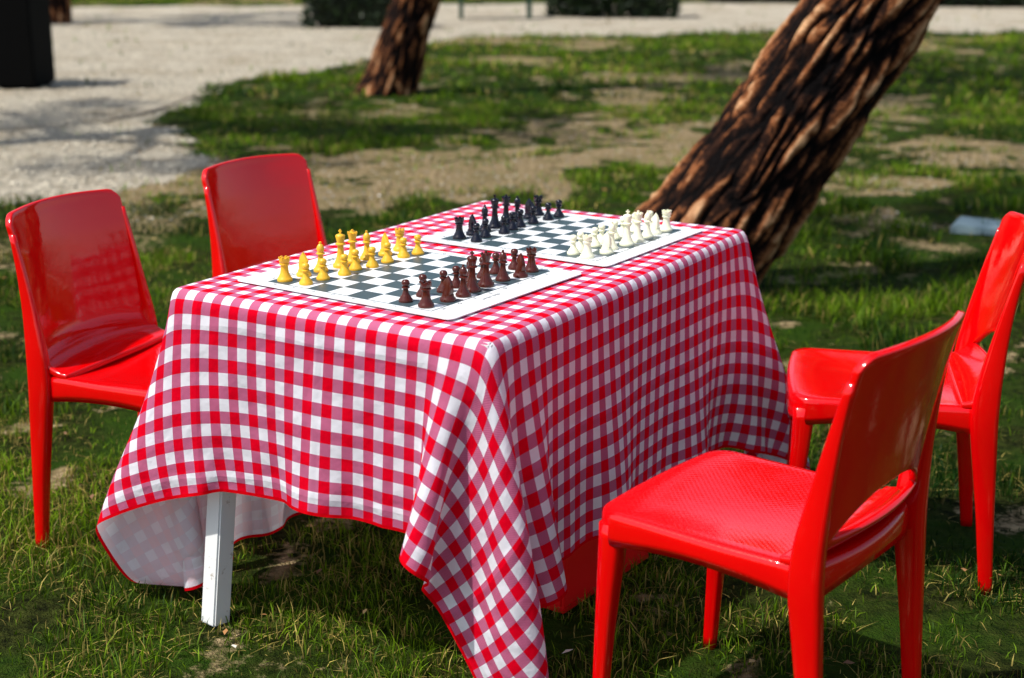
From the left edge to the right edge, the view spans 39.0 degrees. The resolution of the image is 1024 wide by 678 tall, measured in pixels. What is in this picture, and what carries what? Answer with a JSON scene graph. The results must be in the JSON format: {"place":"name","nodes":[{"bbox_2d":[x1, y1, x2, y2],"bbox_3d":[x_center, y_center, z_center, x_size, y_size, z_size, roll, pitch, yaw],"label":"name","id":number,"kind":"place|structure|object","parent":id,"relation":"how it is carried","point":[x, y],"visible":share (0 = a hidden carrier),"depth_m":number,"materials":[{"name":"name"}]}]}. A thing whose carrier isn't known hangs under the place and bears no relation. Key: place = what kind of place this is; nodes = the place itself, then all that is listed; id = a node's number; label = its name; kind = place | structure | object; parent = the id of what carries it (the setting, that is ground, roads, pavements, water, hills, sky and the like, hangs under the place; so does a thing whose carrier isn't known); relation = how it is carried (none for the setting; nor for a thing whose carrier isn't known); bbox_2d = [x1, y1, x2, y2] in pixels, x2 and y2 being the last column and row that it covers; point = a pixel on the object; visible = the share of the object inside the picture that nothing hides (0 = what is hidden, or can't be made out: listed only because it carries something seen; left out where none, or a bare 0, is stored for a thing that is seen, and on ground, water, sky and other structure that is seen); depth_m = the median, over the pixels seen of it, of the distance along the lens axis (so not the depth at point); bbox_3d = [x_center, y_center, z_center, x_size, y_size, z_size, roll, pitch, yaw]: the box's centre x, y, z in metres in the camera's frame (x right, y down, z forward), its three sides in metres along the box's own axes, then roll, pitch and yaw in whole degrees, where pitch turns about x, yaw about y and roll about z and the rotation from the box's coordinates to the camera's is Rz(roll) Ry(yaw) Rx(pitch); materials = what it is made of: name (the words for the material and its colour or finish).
{"place":"outdoors","nodes":[
{"label":"outdoors","id":0,"kind":"place"},
{"bbox_2d":[0,0,1023,677],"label":"ground","id":1,"kind":"structure","parent":0,"point":[484,16],"depth_m":8.43,"materials":[{"name":"green plant"}]},
{"bbox_2d":[0,0,55,89],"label":"litter bin","id":2,"kind":"object","parent":1,"relation":"on","point":[26,53],"visible":0.9,"depth_m":13.81,"materials":[{"name":"black"}]},
{"bbox_2d":[50,0,72,23],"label":"tree","id":3,"kind":"object","parent":1,"relation":"on","point":[60,11],"visible":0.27,"depth_m":23.82,"materials":[{"name":"brown plant"}]},
{"bbox_2d":[5,189,164,547],"bbox_3d":[-0.892,0.082,3.583,0.553,0.838,0.457,7,17,22],"label":"red plastic chair","id":4,"kind":"object","parent":1,"relation":"on","point":[93,333],"visible":0.77,"depth_m":3.56,"materials":[{"name":"red plastic"}]},
{"bbox_2d":[101,96,196,121],"bbox_3d":[-3.082,-1.974,12.479,0.119,0.042,1.939,3,16,10],"label":"path edging","id":5,"kind":"object","parent":1,"relation":"on","point":[146,112],"visible":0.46,"depth_m":12.26,"materials":[{"name":"grey stone"}]},
{"bbox_2d":[201,153,326,277],"bbox_3d":[-0.561,-0.082,4.179,0.553,0.838,0.457,11,19,34],"label":"red plastic chair","id":6,"kind":"object","parent":1,"relation":"on","point":[261,209],"visible":0.42,"depth_m":4.24,"materials":[{"name":"red plastic"}]},
{"bbox_2d":[298,0,389,28],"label":"hedge","id":7,"kind":"object","parent":1,"relation":"on","point":[351,13],"visible":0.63,"depth_m":23.18,"materials":[{"name":"green plant"}]},
{"bbox_2d":[355,0,439,96],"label":"tree","id":8,"kind":"object","parent":1,"relation":"on","point":[395,63],"visible":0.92,"depth_m":13.63,"materials":[{"name":"brown plant"}]},
{"bbox_2d":[175,292,719,626],"bbox_3d":[-0.065,0.175,3.443,0.775,0.750,1.268,9,18,29],"label":"folding table","id":9,"kind":"object","parent":1,"relation":"on","point":[218,557],"visible":0.11,"depth_m":3.15,"materials":[{"name":"white paint"}]},
{"bbox_2d":[96,201,809,677],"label":"tablecloth","id":10,"kind":"object","parent":9,"relation":"on","point":[522,449],"visible":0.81,"depth_m":2.95,"materials":[{"name":"red fabric"}]},
{"bbox_2d":[238,242,580,319],"bbox_3d":[-0.216,-0.135,3.119,0.570,0.003,0.490,11,19,33],"label":"chess board","id":11,"kind":"object","parent":10,"relation":"on","point":[380,286],"visible":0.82,"depth_m":3.06,"materials":[{"name":"white plastic"}]},
{"bbox_2d":[277,256,292,281],"bbox_3d":[-0.482,-0.149,3.063,0.033,0.052,0.033,-14,21,-42],"label":"yellow chess rook","id":12,"kind":"object","parent":11,"relation":"on","point":[284,275],"visible":1,"depth_m":3.06,"materials":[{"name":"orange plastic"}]},
{"bbox_2d":[296,252,311,276],"bbox_3d":[-0.448,-0.162,3.108,0.033,0.052,0.033,14,21,41],"label":"yellow chess knight","id":13,"kind":"object","parent":11,"relation":"on","point":[302,260],"visible":0.5,"depth_m":3.10,"materials":[{"name":"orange plastic"}]},
{"bbox_2d":[299,263,312,285],"bbox_3d":[-0.433,-0.138,3.035,0.029,0.046,0.029,5,16,16],"label":"yellow chess pawn","id":14,"kind":"object","parent":11,"relation":"on","point":[305,280],"visible":1,"depth_m":3.03,"materials":[{"name":"orange plastic"}]},
{"bbox_2d":[314,241,327,272],"bbox_3d":[-0.417,-0.180,3.149,0.033,0.066,0.033,10,18,30],"label":"yellow chess bishop","id":15,"kind":"object","parent":11,"relation":"on","point":[320,253],"visible":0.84,"depth_m":3.14,"materials":[{"name":"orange plastic"}]},
{"bbox_2d":[316,258,329,280],"bbox_3d":[-0.403,-0.150,3.079,0.029,0.046,0.029,15,21,41],"label":"yellow chess pawn","id":16,"kind":"object","parent":11,"relation":"on","point":[323,275],"visible":1,"depth_m":3.07,"materials":[{"name":"orange plastic"}]},
{"bbox_2d":[333,229,348,268],"bbox_3d":[-0.378,-0.200,3.189,0.036,0.085,0.036,14,21,41],"label":"yellow chess king","id":17,"kind":"object","parent":11,"relation":"on","point":[340,243],"visible":0.82,"depth_m":3.18,"materials":[{"name":"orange plastic"}]},
{"bbox_2d":[338,254,350,275],"bbox_3d":[-0.362,-0.162,3.122,0.029,0.046,0.029,-14,21,-41],"label":"yellow chess pawn","id":18,"kind":"object","parent":11,"relation":"on","point":[344,270],"visible":1,"depth_m":3.12,"materials":[{"name":"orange plastic"}]},
{"bbox_2d":[347,229,360,263],"bbox_3d":[-0.356,-0.208,3.233,0.036,0.076,0.036,4,16,12],"label":"yellow chess queen","id":19,"kind":"object","parent":11,"relation":"on","point":[352,235],"visible":0.81,"depth_m":3.23,"materials":[{"name":"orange plastic"}]},
{"bbox_2d":[349,249,361,270],"bbox_3d":[-0.343,-0.175,3.170,0.029,0.046,0.029,9,18,29],"label":"yellow chess pawn","id":20,"kind":"object","parent":11,"relation":"on","point":[355,265],"visible":0.99,"depth_m":3.16,"materials":[{"name":"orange plastic"}]},
{"bbox_2d":[360,230,370,260],"bbox_3d":[-0.328,-0.213,3.270,0.033,0.066,0.033,-12,20,-37],"label":"yellow chess bishop","id":21,"kind":"object","parent":11,"relation":"on","point":[364,256],"visible":0.88,"depth_m":3.26,"materials":[{"name":"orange plastic"}]},
{"bbox_2d":[366,247,378,267],"bbox_3d":[-0.309,-0.182,3.198,0.029,0.046,0.029,15,21,42],"label":"yellow chess pawn","id":22,"kind":"object","parent":11,"relation":"on","point":[372,262],"visible":1,"depth_m":3.19,"materials":[{"name":"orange plastic"}]},
{"bbox_2d":[378,233,392,255],"bbox_3d":[-0.291,-0.218,3.316,0.033,0.052,0.033,-10,19,-33],"label":"yellow chess knight","id":23,"kind":"object","parent":11,"relation":"on","point":[381,252],"visible":0.52,"depth_m":3.31,"materials":[{"name":"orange plastic"}]},
{"bbox_2d":[381,242,393,262],"bbox_3d":[-0.280,-0.195,3.245,0.029,0.046,0.029,4,16,13],"label":"yellow chess pawn","id":24,"kind":"object","parent":11,"relation":"on","point":[387,257],"visible":1,"depth_m":3.24,"materials":[{"name":"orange plastic"}]},
{"bbox_2d":[393,227,406,251],"bbox_3d":[-0.261,-0.232,3.365,0.033,0.052,0.033,8,17,26],"label":"yellow chess rook","id":25,"kind":"object","parent":11,"relation":"on","point":[399,233],"visible":0.84,"depth_m":3.36,"materials":[{"name":"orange plastic"}]},
{"bbox_2d":[397,237,409,257],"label":"yellow chess pawn","id":26,"kind":"object","parent":11,"relation":"on","point":[403,253],"visible":1,"depth_m":3.29,"materials":[{"name":"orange plastic"}]},
{"bbox_2d":[399,279,412,302],"bbox_3d":[-0.213,-0.098,2.897,0.029,0.046,0.029,12,19,36],"label":"brown chess pawn","id":27,"kind":"object","parent":11,"relation":"on","point":[405,297],"visible":1,"depth_m":2.89,"materials":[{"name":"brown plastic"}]},
{"bbox_2d":[412,234,423,254],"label":"yellow chess pawn","id":28,"kind":"object","parent":11,"relation":"on","point":[417,249],"visible":1,"depth_m":3.32,"materials":[{"name":"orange plastic"}]},
{"bbox_2d":[416,274,426,296],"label":"brown chess pawn","id":29,"kind":"object","parent":11,"relation":"on","point":[423,277],"visible":0.56,"depth_m":2.94,"materials":[{"name":"brown plastic"}]},
{"bbox_2d":[418,280,433,308],"bbox_3d":[-0.170,-0.089,2.857,0.033,0.052,0.033,6,16,19],"label":"brown chess rook","id":30,"kind":"object","parent":11,"relation":"on","point":[425,302],"visible":1,"depth_m":2.85,"materials":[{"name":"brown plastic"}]},
{"bbox_2d":[436,270,447,292],"bbox_3d":[-0.141,-0.120,2.979,0.029,0.046,0.029,6,17,21],"label":"brown chess pawn","id":31,"kind":"object","parent":11,"relation":"on","point":[443,275],"visible":0.68,"depth_m":2.97,"materials":[{"name":"brown plastic"}]},
{"bbox_2d":[440,275,455,302],"bbox_3d":[-0.129,-0.102,2.904,0.033,0.052,0.033,13,20,37],"label":"brown chess knight","id":32,"kind":"object","parent":11,"relation":"on","point":[447,296],"visible":1,"depth_m":2.90,"materials":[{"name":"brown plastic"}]},
{"bbox_2d":[452,266,459,288],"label":"brown chess pawn","id":33,"kind":"object","parent":11,"relation":"on","point":[456,279],"visible":0.76,"depth_m":3.01,"materials":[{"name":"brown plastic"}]},
{"bbox_2d":[455,264,470,297],"bbox_3d":[-0.099,-0.120,2.942,0.032,0.066,0.032,-13,20,-39],"label":"brown chess bishop","id":34,"kind":"object","parent":11,"relation":"on","point":[462,291],"visible":1,"depth_m":2.94,"materials":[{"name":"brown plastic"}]},
{"bbox_2d":[466,261,476,282],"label":"brown chess pawn","id":35,"kind":"object","parent":11,"relation":"on","point":[467,272],"visible":0.13,"depth_m":3.06,"materials":[{"name":"brown plastic"}]},
{"bbox_2d":[466,251,480,292],"bbox_3d":[-0.082,-0.140,2.981,0.036,0.085,0.036,6,16,18],"label":"brown chess king","id":36,"kind":"object","parent":11,"relation":"on","point":[472,285],"visible":0.95,"depth_m":2.98,"materials":[{"name":"brown plastic"}]},
{"bbox_2d":[476,257,482,278],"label":"brown chess pawn","id":37,"kind":"object","parent":11,"relation":"on","point":[479,275],"visible":0.35,"depth_m":3.10,"materials":[{"name":"brown plastic"}]},
{"bbox_2d":[478,250,493,287],"bbox_3d":[-0.054,-0.148,3.027,0.036,0.076,0.036,11,19,34],"label":"brown chess queen","id":38,"kind":"object","parent":11,"relation":"on","point":[485,281],"visible":1,"depth_m":3.02,"materials":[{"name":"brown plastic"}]},
{"bbox_2d":[489,253,499,274],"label":"brown chess pawn","id":39,"kind":"object","parent":11,"relation":"on","point":[494,269],"visible":0.87,"depth_m":3.14,"materials":[{"name":"brown plastic"}]},
{"bbox_2d":[495,250,509,281],"bbox_3d":[-0.019,-0.158,3.079,0.033,0.066,0.033,8,17,24],"label":"brown chess bishop","id":40,"kind":"object","parent":11,"relation":"on","point":[502,276],"visible":1,"depth_m":3.07,"materials":[{"name":"brown plastic"}]},
{"bbox_2d":[508,248,517,269],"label":"brown chess pawn","id":41,"kind":"object","parent":11,"relation":"on","point":[513,263],"visible":0.81,"depth_m":3.18,"materials":[{"name":"brown plastic"}]},
{"bbox_2d":[513,253,527,277],"bbox_3d":[0.019,-0.160,3.115,0.033,0.052,0.033,-10,19,-33],"label":"brown chess knight","id":42,"kind":"object","parent":11,"relation":"on","point":[520,271],"visible":1,"depth_m":3.11,"materials":[{"name":"brown plastic"}]},
{"bbox_2d":[525,247,538,272],"bbox_3d":[0.043,-0.174,3.166,0.033,0.052,0.033,4,16,11],"label":"brown chess rook","id":43,"kind":"object","parent":11,"relation":"on","point":[531,266],"visible":0.96,"depth_m":3.16,"materials":[{"name":"brown plastic"}]},
{"bbox_2d":[421,209,701,266],"bbox_3d":[0.126,-0.257,3.566,0.525,0.003,0.500,10,18,31],"label":"chess board","id":44,"kind":"object","parent":10,"relation":"on","point":[549,239],"visible":0.62,"depth_m":3.50,"materials":[{"name":"white plastic"}]},
{"bbox_2d":[453,216,465,239],"bbox_3d":[-0.128,-0.270,3.504,0.033,0.052,0.033,13,20,37],"label":"black chess rook","id":45,"kind":"object","parent":44,"relation":"on","point":[459,234],"visible":1,"depth_m":3.50,"materials":[{"name":"black plastic"}]},
{"bbox_2d":[466,214,475,235],"bbox_3d":[-0.097,-0.281,3.546,0.033,0.052,0.033,-11,19,-34],"label":"black chess knight","id":46,"kind":"object","parent":44,"relation":"on","point":[470,230],"visible":0.68,"depth_m":3.54,"materials":[{"name":"black plastic"}]},
{"bbox_2d":[470,223,482,242],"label":"black chess pawn","id":47,"kind":"object","parent":44,"relation":"on","point":[476,238],"visible":1,"depth_m":3.46,"materials":[{"name":"black plastic"}]},
{"bbox_2d":[479,205,490,231],"bbox_3d":[-0.068,-0.301,3.591,0.033,0.066,0.032,13,20,38],"label":"black chess bishop","id":48,"kind":"object","parent":44,"relation":"on","point":[484,214],"visible":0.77,"depth_m":3.58,"materials":[{"name":"black plastic"}]},
{"bbox_2d":[480,218,490,237],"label":"black chess pawn","id":49,"kind":"object","parent":44,"relation":"on","point":[485,232],"visible":0.98,"depth_m":3.52,"materials":[{"name":"black plastic"}]},
{"bbox_2d":[489,194,501,228],"bbox_3d":[-0.043,-0.321,3.630,0.036,0.085,0.036,-12,20,-37],"label":"black chess king","id":50,"kind":"object","parent":44,"relation":"on","point":[494,223],"visible":0.94,"depth_m":3.62,"materials":[{"name":"black plastic"}]},
{"bbox_2d":[498,215,509,233],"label":"black chess pawn","id":51,"kind":"object","parent":44,"relation":"on","point":[504,229],"visible":1,"depth_m":3.56,"materials":[{"name":"black plastic"}]},
{"bbox_2d":[499,194,510,224],"bbox_3d":[-0.015,-0.331,3.682,0.036,0.076,0.036,4,16,14],"label":"black chess queen","id":52,"kind":"object","parent":44,"relation":"on","point":[506,201],"visible":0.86,"depth_m":3.67,"materials":[{"name":"black plastic"}]},
{"bbox_2d":[507,211,517,230],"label":"black chess pawn","id":53,"kind":"object","parent":44,"relation":"on","point":[512,225],"visible":0.99,"depth_m":3.61,"materials":[{"name":"black plastic"}]},
{"bbox_2d":[514,196,520,221],"bbox_3d":[0.014,-0.336,3.717,0.032,0.066,0.033,4,16,11],"label":"black chess bishop","id":54,"kind":"object","parent":44,"relation":"on","point":[517,202],"visible":0.69,"depth_m":3.71,"materials":[{"name":"black plastic"}]},
{"bbox_2d":[516,209,525,227],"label":"black chess pawn","id":55,"kind":"object","parent":44,"relation":"on","point":[520,222],"visible":0.96,"depth_m":3.64,"materials":[{"name":"black plastic"}]},
{"bbox_2d":[523,198,534,218],"bbox_3d":[0.045,-0.341,3.762,0.033,0.052,0.033,9,18,27],"label":"black chess knight","id":56,"kind":"object","parent":44,"relation":"on","point":[528,205],"visible":0.7,"depth_m":3.76,"materials":[{"name":"black plastic"}]},
{"bbox_2d":[528,206,538,223],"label":"black chess pawn","id":57,"kind":"object","parent":44,"relation":"on","point":[533,219],"visible":1,"depth_m":3.69,"materials":[{"name":"black plastic"}]},
{"bbox_2d":[534,195,543,215],"bbox_3d":[0.069,-0.351,3.802,0.033,0.052,0.033,4,16,11],"label":"black chess rook","id":58,"kind":"object","parent":44,"relation":"on","point":[538,202],"visible":0.83,"depth_m":3.79,"materials":[{"name":"black plastic"}]},
{"bbox_2d":[543,202,553,220],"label":"black chess pawn","id":59,"kind":"object","parent":44,"relation":"on","point":[548,216],"visible":1,"depth_m":3.74,"materials":[{"name":"black plastic"}]},
{"bbox_2d":[553,200,563,217],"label":"black chess pawn","id":60,"kind":"object","parent":44,"relation":"on","point":[558,213],"visible":1,"depth_m":3.78,"materials":[{"name":"black plastic"}]},
{"bbox_2d":[567,235,579,254],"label":"white chess pawn","id":61,"kind":"object","parent":44,"relation":"on","point":[573,250],"visible":1,"depth_m":3.33,"materials":[{"name":"beige plastic"}]},
{"bbox_2d":[576,231,583,251],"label":"white chess pawn","id":62,"kind":"object","parent":44,"relation":"on","point":[580,244],"visible":0.8,"depth_m":3.37,"materials":[{"name":"beige plastic"}]},
{"bbox_2d":[580,234,593,258],"bbox_3d":[0.173,-0.212,3.307,0.033,0.052,0.033,4,16,11],"label":"white chess rook","id":63,"kind":"object","parent":44,"relation":"on","point":[587,253],"visible":1,"depth_m":3.30,"materials":[{"name":"beige plastic"}]},
{"bbox_2d":[591,227,600,246],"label":"white chess pawn","id":64,"kind":"object","parent":44,"relation":"on","point":[595,241],"visible":0.9,"depth_m":3.42,"materials":[{"name":"beige plastic"}]},
{"bbox_2d":[597,224,604,243],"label":"white chess pawn","id":65,"kind":"object","parent":44,"relation":"on","point":[601,227],"visible":0.75,"depth_m":3.46,"materials":[{"name":"beige plastic"}]},
{"bbox_2d":[599,231,613,254],"bbox_3d":[0.220,-0.225,3.352,0.033,0.052,0.033,15,21,42],"label":"white chess knight","id":66,"kind":"object","parent":44,"relation":"on","point":[606,248],"visible":1,"depth_m":3.35,"materials":[{"name":"beige plastic"}]},
{"bbox_2d":[608,221,617,249],"bbox_3d":[0.234,-0.244,3.394,0.033,0.066,0.033,-15,21,-43],"label":"white chess bishop","id":67,"kind":"object","parent":44,"relation":"on","point":[611,231],"visible":0.77,"depth_m":3.39,"materials":[{"name":"beige plastic"}]},
{"bbox_2d":[613,220,619,239],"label":"white chess pawn","id":68,"kind":"object","parent":44,"relation":"on","point":[616,234],"visible":0.51,"depth_m":3.51,"materials":[{"name":"beige plastic"}]},
{"bbox_2d":[618,217,624,235],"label":"white chess pawn","id":69,"kind":"object","parent":44,"relation":"on","point":[621,232],"visible":0.46,"depth_m":3.55,"materials":[{"name":"beige plastic"}]},
{"bbox_2d":[619,210,634,245],"bbox_3d":[0.274,-0.265,3.438,0.036,0.085,0.036,6,16,18],"label":"white chess king","id":70,"kind":"object","parent":44,"relation":"on","point":[626,239],"visible":1,"depth_m":3.43,"materials":[{"name":"beige plastic"}]},
{"bbox_2d":[630,214,634,231],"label":"white chess pawn","id":71,"kind":"object","parent":44,"relation":"on","point":[632,227],"visible":0.3,"depth_m":3.60,"materials":[{"name":"beige plastic"}]},
{"bbox_2d":[631,210,644,242],"bbox_3d":[0.303,-0.272,3.480,0.036,0.076,0.036,-13,21,-40],"label":"white chess queen","id":72,"kind":"object","parent":44,"relation":"on","point":[637,236],"visible":0.96,"depth_m":3.47,"materials":[{"name":"beige plastic"}]},
{"bbox_2d":[642,211,653,237],"bbox_3d":[0.331,-0.281,3.531,0.033,0.066,0.033,10,18,30],"label":"white chess bishop","id":73,"kind":"object","parent":44,"relation":"on","point":[646,232],"visible":0.98,"depth_m":3.53,"materials":[{"name":"beige plastic"}]},
{"bbox_2d":[644,211,652,227],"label":"white chess pawn","id":74,"kind":"object","parent":44,"relation":"on","point":[651,212],"visible":0.38,"depth_m":3.63,"materials":[{"name":"beige plastic"}]},
{"bbox_2d":[650,213,661,234],"bbox_3d":[0.355,-0.287,3.577,0.033,0.052,0.033,-10,19,-34],"label":"white chess knight","id":75,"kind":"object","parent":44,"relation":"on","point":[655,228],"visible":0.87,"depth_m":3.57,"materials":[{"name":"beige plastic"}]},
{"bbox_2d":[660,209,672,231],"bbox_3d":[0.386,-0.296,3.613,0.033,0.052,0.033,-12,20,-37],"label":"white chess rook","id":76,"kind":"object","parent":44,"relation":"on","point":[666,225],"visible":0.99,"depth_m":3.61,"materials":[{"name":"beige plastic"}]},
{"bbox_2d":[459,0,531,18],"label":"park bench","id":77,"kind":"object","parent":1,"relation":"on","point":[529,9],"visible":1,"depth_m":26.14,"materials":[{"name":"green paint"}]},
{"bbox_2d":[0,130,1018,663],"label":"fallen leaves","id":78,"kind":"object","parent":1,"relation":"on","point":[566,650],"visible":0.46,"depth_m":3.37,"materials":[{"name":"plant"}]},
{"bbox_2d":[0,0,1023,677],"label":"grass","id":79,"kind":"structure","parent":1,"relation":"on","point":[962,292],"depth_m":6.05,"materials":[{"name":"green plant"}]},
{"bbox_2d":[541,0,616,17],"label":"hedge","id":80,"kind":"object","parent":1,"relation":"on","point":[583,8],"visible":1,"depth_m":26.85,"materials":[{"name":"green plant"}]},
{"bbox_2d":[544,538,647,613],"bbox_3d":[0.112,0.453,3.435,0.312,0.210,0.400,11,19,34],"label":"plastic crate","id":81,"kind":"object","parent":1,"relation":"on","point":[580,567],"visible":0.07,"depth_m":3.27,"materials":[{"name":"red plastic"}]},
{"bbox_2d":[613,0,682,18],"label":"hedge","id":82,"kind":"object","parent":1,"relation":"on","point":[644,9],"visible":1,"depth_m":26.86,"materials":[{"name":"green plant"}]},
{"bbox_2d":[705,0,800,3],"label":"hedge","id":83,"kind":"object","parent":1,"relation":"on","point":[761,1],"visible":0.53,"depth_m":33.16,"materials":[{"name":"green plant"}]},
{"bbox_2d":[592,310,964,677],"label":"red plastic chair","id":84,"kind":"object","parent":1,"relation":"on","point":[804,542],"visible":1,"depth_m":2.56,"materials":[{"name":"red plastic"}]},
{"bbox_2d":[635,0,942,288],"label":"leaning tree","id":85,"kind":"object","parent":1,"relation":"on","point":[776,143],"visible":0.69,"depth_m":5.85,"materials":[{"name":"brown plant"}]},
{"bbox_2d":[786,211,1023,595],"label":"red plastic chair","id":86,"kind":"object","parent":1,"relation":"on","point":[817,380],"visible":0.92,"depth_m":3.36,"materials":[{"name":"red plastic"}]},
{"bbox_2d":[950,216,1000,235],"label":"stone slab","id":87,"kind":"structure","parent":1,"relation":"on","point":[964,225],"depth_m":7.47,"materials":[{"name":"grey stone"}]},
{"bbox_2d":[939,0,1023,7],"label":"hedge","id":88,"kind":"object","parent":1,"relation":"on","point":[990,3],"visible":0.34,"depth_m":32.04,"materials":[{"name":"green plant"}]},
{"bbox_2d":[0,25,1023,228],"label":"gravel","id":89,"kind":"structure","parent":0,"point":[107,147],"depth_m":12.06,"materials":[{"name":"grey gravel"}]}
]}

